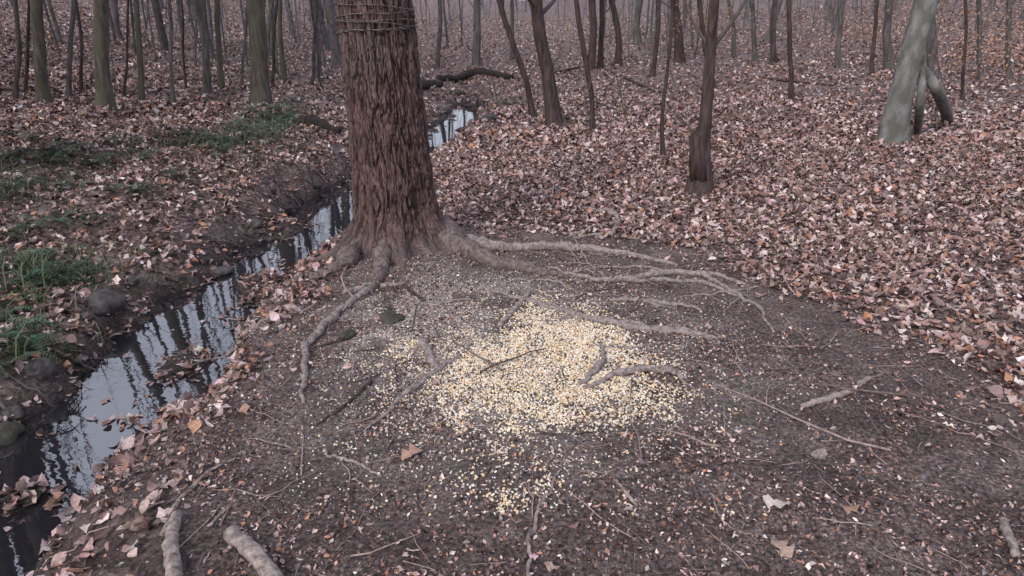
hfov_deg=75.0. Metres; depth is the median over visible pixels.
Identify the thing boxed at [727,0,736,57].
sapling
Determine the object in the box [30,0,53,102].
oak tree
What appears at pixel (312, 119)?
fallen log
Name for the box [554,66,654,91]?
fallen log
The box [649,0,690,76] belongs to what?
sapling
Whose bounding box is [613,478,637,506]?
fallen branch
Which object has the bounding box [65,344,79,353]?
rock
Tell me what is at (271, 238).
rock
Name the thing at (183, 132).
fern
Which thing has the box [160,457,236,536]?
fallen branch
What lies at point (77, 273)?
fern
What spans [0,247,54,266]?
fern
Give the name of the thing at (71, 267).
fern
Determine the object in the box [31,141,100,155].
fern
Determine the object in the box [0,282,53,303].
fern
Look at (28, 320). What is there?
fern
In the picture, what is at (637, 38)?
oak tree
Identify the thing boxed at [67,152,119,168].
fern
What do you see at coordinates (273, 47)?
sapling
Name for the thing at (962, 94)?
sapling
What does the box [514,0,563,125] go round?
oak tree
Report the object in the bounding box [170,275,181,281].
rock
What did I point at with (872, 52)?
sapling
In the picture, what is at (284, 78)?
sapling
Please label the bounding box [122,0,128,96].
sapling
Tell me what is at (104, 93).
oak tree
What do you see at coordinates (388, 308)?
rock
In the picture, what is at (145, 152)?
fern
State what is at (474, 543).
fallen branch
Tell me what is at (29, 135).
fern
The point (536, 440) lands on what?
corn crumbs
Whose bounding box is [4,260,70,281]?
fern
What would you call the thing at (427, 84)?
log
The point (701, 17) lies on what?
sapling
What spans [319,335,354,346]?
fallen branch
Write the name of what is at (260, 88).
oak tree
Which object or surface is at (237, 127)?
fern
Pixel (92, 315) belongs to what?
rock
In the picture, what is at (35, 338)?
fern
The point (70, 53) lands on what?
sapling
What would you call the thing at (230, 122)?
fern
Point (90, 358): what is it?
bank roots
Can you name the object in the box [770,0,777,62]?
sapling
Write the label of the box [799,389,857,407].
fallen branch
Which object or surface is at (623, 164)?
leaf litter
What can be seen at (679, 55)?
oak tree
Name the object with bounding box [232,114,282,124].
fern
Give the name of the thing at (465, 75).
fallen log
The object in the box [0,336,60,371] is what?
fern
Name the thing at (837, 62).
sapling
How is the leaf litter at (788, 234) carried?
on the ground
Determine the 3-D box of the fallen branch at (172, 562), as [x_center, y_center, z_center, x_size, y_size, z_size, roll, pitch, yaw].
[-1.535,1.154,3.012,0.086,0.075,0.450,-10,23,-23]
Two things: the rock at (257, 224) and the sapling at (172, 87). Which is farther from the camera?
the sapling at (172, 87)
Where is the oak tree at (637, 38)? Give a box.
[632,0,642,44]
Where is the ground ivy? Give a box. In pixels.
[0,106,299,434]
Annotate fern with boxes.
[0,129,45,142]
[0,147,31,159]
[0,177,64,191]
[0,187,34,198]
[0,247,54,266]
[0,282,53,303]
[0,299,37,322]
[0,314,60,352]
[0,321,68,358]
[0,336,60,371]
[1,225,41,240]
[3,266,69,293]
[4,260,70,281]
[12,244,91,264]
[13,146,87,164]
[14,214,48,231]
[17,275,90,292]
[30,206,89,229]
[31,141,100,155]
[43,179,91,193]
[50,264,107,283]
[51,260,97,283]
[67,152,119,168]
[78,207,114,222]
[92,182,127,195]
[99,130,136,142]
[113,177,167,193]
[122,146,163,157]
[148,134,198,146]
[159,163,199,179]
[167,126,201,135]
[178,130,216,141]
[191,126,244,143]
[194,151,225,158]
[201,135,249,151]
[216,136,265,148]
[223,118,270,128]
[226,123,281,141]
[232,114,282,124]
[241,101,293,117]
[248,122,288,138]
[255,100,297,110]
[257,112,296,124]
[262,104,311,116]
[274,117,294,125]
[496,97,519,104]
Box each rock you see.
[0,405,23,420]
[0,421,24,445]
[19,490,41,504]
[24,357,58,379]
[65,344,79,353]
[79,312,95,321]
[82,289,126,316]
[124,277,139,285]
[138,248,158,257]
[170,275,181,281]
[198,256,210,261]
[210,266,232,276]
[247,220,263,228]
[267,237,276,240]
[284,205,292,210]
[312,181,321,188]
[339,329,355,339]
[379,310,404,324]
[383,306,393,311]
[454,90,465,95]
[480,113,496,120]
[810,448,827,458]
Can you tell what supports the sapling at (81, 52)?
on the ground
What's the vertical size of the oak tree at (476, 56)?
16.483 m
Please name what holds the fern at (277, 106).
on the ground
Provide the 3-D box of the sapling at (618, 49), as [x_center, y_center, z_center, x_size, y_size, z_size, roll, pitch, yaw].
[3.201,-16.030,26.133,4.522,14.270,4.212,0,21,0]
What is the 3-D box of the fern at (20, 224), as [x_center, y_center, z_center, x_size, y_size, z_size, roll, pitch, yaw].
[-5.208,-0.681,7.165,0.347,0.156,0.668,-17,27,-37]
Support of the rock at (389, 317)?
on the ground
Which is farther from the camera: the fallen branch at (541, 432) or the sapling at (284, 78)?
the sapling at (284, 78)
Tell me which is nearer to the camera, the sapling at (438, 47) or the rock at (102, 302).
the rock at (102, 302)
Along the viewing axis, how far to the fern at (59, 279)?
6.13 m
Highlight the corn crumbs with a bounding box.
[128,238,882,518]
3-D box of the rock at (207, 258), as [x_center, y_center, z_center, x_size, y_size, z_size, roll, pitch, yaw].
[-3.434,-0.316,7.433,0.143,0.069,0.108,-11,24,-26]
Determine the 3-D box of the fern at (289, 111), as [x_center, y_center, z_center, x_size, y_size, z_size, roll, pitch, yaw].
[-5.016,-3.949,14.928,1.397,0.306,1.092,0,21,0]
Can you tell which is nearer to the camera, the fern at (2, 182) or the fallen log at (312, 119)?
the fern at (2, 182)
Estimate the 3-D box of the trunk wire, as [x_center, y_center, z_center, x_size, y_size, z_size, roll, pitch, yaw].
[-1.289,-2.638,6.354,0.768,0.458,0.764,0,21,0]
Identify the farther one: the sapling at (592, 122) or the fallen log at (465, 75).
the fallen log at (465, 75)
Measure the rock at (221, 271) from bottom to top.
0.119 m
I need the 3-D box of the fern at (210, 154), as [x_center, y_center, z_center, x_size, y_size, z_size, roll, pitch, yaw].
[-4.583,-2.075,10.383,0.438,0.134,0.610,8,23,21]
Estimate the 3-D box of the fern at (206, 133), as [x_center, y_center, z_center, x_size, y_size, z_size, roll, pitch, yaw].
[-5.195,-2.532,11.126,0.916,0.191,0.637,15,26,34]
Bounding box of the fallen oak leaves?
[238,324,970,571]
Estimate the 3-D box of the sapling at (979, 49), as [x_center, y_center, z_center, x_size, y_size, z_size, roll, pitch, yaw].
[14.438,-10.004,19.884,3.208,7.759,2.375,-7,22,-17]
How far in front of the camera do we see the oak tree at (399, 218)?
6.39 m
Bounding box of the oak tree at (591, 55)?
[584,0,596,70]
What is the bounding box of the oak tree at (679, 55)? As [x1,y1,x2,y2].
[670,0,685,62]
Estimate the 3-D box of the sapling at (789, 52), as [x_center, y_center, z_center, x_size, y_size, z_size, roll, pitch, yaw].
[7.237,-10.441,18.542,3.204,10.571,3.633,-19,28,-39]
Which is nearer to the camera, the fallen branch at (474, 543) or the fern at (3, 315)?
the fallen branch at (474, 543)
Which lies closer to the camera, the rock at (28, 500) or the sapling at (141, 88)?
the rock at (28, 500)
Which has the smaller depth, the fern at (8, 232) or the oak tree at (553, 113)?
the fern at (8, 232)
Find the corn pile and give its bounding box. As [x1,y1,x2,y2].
[294,280,799,515]
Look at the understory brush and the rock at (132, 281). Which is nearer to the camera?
the rock at (132, 281)
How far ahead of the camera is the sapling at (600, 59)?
28.16 m
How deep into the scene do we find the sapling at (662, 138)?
11.71 m
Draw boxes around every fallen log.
[295,114,341,134]
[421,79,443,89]
[436,67,513,81]
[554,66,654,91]
[767,77,832,85]
[951,106,993,118]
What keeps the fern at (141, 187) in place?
on the ground
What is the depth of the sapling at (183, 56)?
17.53 m
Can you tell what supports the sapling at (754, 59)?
on the ground
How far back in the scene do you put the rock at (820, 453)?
3.67 m
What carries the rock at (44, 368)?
on the ground
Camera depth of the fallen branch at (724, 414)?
4.04 m
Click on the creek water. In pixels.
(117, 377)
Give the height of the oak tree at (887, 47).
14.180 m
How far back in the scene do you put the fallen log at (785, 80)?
23.55 m
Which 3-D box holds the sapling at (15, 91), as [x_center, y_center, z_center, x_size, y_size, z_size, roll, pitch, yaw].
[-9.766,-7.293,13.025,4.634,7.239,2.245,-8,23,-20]
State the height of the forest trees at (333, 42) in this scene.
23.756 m
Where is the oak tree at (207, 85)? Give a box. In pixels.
[193,0,212,93]
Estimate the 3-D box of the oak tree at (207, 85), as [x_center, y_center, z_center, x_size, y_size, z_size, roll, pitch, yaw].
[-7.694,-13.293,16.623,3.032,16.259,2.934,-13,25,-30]
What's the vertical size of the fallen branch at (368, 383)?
0.026 m
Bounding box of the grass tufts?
[0,93,537,401]
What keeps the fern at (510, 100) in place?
on the ground
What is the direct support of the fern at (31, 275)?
on the ground
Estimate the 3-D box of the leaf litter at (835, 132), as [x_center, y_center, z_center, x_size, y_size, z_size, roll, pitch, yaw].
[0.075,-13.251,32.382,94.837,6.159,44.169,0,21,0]
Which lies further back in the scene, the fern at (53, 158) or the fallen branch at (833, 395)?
the fern at (53, 158)
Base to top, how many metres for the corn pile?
0.065 m
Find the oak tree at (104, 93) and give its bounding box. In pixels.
[93,0,117,110]
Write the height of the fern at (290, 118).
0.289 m
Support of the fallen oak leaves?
on the ground
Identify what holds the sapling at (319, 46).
on the ground
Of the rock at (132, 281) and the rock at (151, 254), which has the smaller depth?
the rock at (132, 281)
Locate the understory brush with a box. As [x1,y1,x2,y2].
[0,0,1022,125]
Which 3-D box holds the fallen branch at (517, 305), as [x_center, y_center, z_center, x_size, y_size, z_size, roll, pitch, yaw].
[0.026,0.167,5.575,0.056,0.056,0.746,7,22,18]
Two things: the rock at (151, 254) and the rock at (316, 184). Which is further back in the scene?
the rock at (316, 184)
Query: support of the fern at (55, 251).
on the ground
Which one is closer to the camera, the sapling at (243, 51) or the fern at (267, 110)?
the fern at (267, 110)
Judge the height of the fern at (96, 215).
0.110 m
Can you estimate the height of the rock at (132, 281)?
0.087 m
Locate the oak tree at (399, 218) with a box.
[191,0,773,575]
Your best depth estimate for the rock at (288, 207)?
9.65 m
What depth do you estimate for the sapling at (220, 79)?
18.16 m
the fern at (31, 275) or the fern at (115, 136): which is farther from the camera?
the fern at (115, 136)
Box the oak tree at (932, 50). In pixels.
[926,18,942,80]
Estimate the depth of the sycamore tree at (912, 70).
12.65 m
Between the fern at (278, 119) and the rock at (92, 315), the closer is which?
the rock at (92, 315)
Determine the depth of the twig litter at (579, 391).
4.21 m
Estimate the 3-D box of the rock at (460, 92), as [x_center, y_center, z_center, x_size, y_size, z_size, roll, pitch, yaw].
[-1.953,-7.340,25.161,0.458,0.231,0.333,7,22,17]
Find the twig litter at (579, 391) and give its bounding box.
[7,103,1023,575]
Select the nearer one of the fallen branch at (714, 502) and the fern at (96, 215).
the fallen branch at (714, 502)
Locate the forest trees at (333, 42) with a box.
[0,0,1023,93]
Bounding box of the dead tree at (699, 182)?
[644,0,746,196]
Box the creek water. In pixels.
[0,102,485,575]
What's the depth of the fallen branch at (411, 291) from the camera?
5.89 m
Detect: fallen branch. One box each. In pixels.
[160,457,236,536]
[161,510,182,575]
[207,505,230,527]
[223,525,284,575]
[315,379,372,426]
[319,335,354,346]
[403,284,425,301]
[447,534,506,564]
[497,290,530,327]
[514,426,604,434]
[560,238,594,276]
[583,477,636,480]
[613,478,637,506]
[709,492,752,534]
[722,402,726,430]
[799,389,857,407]
[856,375,871,386]
[998,517,1021,558]
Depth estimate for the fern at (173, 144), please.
10.95 m
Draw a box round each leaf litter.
[0,0,1023,152]
[0,108,1023,251]
[0,204,1023,575]
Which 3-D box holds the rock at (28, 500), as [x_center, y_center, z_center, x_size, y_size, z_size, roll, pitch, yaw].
[-2.735,1.190,3.787,0.110,0.072,0.124,-8,23,-19]
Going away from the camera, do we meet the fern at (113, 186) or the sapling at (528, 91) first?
the fern at (113, 186)
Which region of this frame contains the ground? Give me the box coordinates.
[0,0,1023,575]
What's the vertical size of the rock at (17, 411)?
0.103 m
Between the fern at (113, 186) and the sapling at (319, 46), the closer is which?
the fern at (113, 186)
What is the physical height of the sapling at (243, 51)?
8.218 m
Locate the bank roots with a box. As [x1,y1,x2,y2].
[0,154,351,422]
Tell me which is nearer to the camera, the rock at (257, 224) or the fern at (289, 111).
the rock at (257, 224)
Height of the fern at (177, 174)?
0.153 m
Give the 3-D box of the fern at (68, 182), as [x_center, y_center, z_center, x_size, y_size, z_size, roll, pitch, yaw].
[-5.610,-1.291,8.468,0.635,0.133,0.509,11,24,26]
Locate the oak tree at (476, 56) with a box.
[469,0,482,65]
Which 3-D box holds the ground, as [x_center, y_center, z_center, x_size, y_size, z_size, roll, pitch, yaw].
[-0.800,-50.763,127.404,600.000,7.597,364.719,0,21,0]
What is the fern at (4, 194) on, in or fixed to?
on the ground
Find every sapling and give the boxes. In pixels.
[7,0,28,97]
[23,0,29,92]
[65,0,87,96]
[76,1,82,94]
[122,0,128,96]
[133,0,151,100]
[167,0,176,105]
[180,0,205,89]
[214,0,225,88]
[239,7,247,84]
[271,0,278,86]
[278,0,323,81]
[283,0,322,76]
[434,0,446,68]
[496,0,537,118]
[509,0,521,59]
[558,0,609,129]
[596,0,617,67]
[609,0,625,65]
[630,0,707,156]
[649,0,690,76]
[694,0,716,88]
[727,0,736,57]
[749,0,758,62]
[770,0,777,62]
[786,0,816,100]
[834,0,842,66]
[868,0,879,73]
[960,0,984,99]
[976,0,990,79]
[1005,0,1012,78]
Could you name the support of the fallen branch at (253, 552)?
on the ground
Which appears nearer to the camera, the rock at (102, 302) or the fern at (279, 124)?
the rock at (102, 302)
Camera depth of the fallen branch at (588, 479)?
3.48 m
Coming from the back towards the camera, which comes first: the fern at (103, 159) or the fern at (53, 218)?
the fern at (103, 159)
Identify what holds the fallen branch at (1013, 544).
on the ground
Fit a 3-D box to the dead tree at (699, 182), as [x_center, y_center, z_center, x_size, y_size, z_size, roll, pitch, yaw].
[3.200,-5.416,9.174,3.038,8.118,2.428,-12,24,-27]
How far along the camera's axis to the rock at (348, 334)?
5.08 m
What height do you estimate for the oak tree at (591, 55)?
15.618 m
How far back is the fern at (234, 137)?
10.77 m
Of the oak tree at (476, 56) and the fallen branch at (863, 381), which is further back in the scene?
the oak tree at (476, 56)
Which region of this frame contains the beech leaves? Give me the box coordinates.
[661,0,1023,96]
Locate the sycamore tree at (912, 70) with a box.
[876,0,953,146]
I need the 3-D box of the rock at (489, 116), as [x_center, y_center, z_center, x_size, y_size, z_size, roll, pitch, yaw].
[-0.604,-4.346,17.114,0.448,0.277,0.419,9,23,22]
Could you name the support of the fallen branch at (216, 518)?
on the ground
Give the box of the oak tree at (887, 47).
[882,0,896,69]
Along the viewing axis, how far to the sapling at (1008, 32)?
21.42 m
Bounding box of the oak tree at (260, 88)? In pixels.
[244,0,272,103]
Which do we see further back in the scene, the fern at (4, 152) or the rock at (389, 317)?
the fern at (4, 152)
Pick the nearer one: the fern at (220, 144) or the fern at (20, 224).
the fern at (20, 224)
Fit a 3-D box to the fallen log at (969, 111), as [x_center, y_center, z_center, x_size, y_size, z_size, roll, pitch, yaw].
[11.782,-4.490,17.097,0.121,0.171,1.423,-2,21,-5]
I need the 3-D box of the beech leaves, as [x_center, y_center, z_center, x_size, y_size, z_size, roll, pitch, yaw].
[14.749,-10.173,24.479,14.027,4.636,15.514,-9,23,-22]
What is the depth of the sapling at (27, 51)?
15.10 m
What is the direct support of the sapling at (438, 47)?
on the ground
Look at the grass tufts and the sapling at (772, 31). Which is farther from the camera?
the sapling at (772, 31)
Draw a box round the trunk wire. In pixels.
[334,1,417,34]
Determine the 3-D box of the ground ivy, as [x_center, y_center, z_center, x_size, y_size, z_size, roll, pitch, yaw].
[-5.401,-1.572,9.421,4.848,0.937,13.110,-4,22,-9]
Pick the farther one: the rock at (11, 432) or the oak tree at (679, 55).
the oak tree at (679, 55)
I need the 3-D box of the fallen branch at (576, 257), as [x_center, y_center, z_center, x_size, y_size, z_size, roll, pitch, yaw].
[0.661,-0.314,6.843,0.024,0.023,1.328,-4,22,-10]
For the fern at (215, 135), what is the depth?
11.05 m

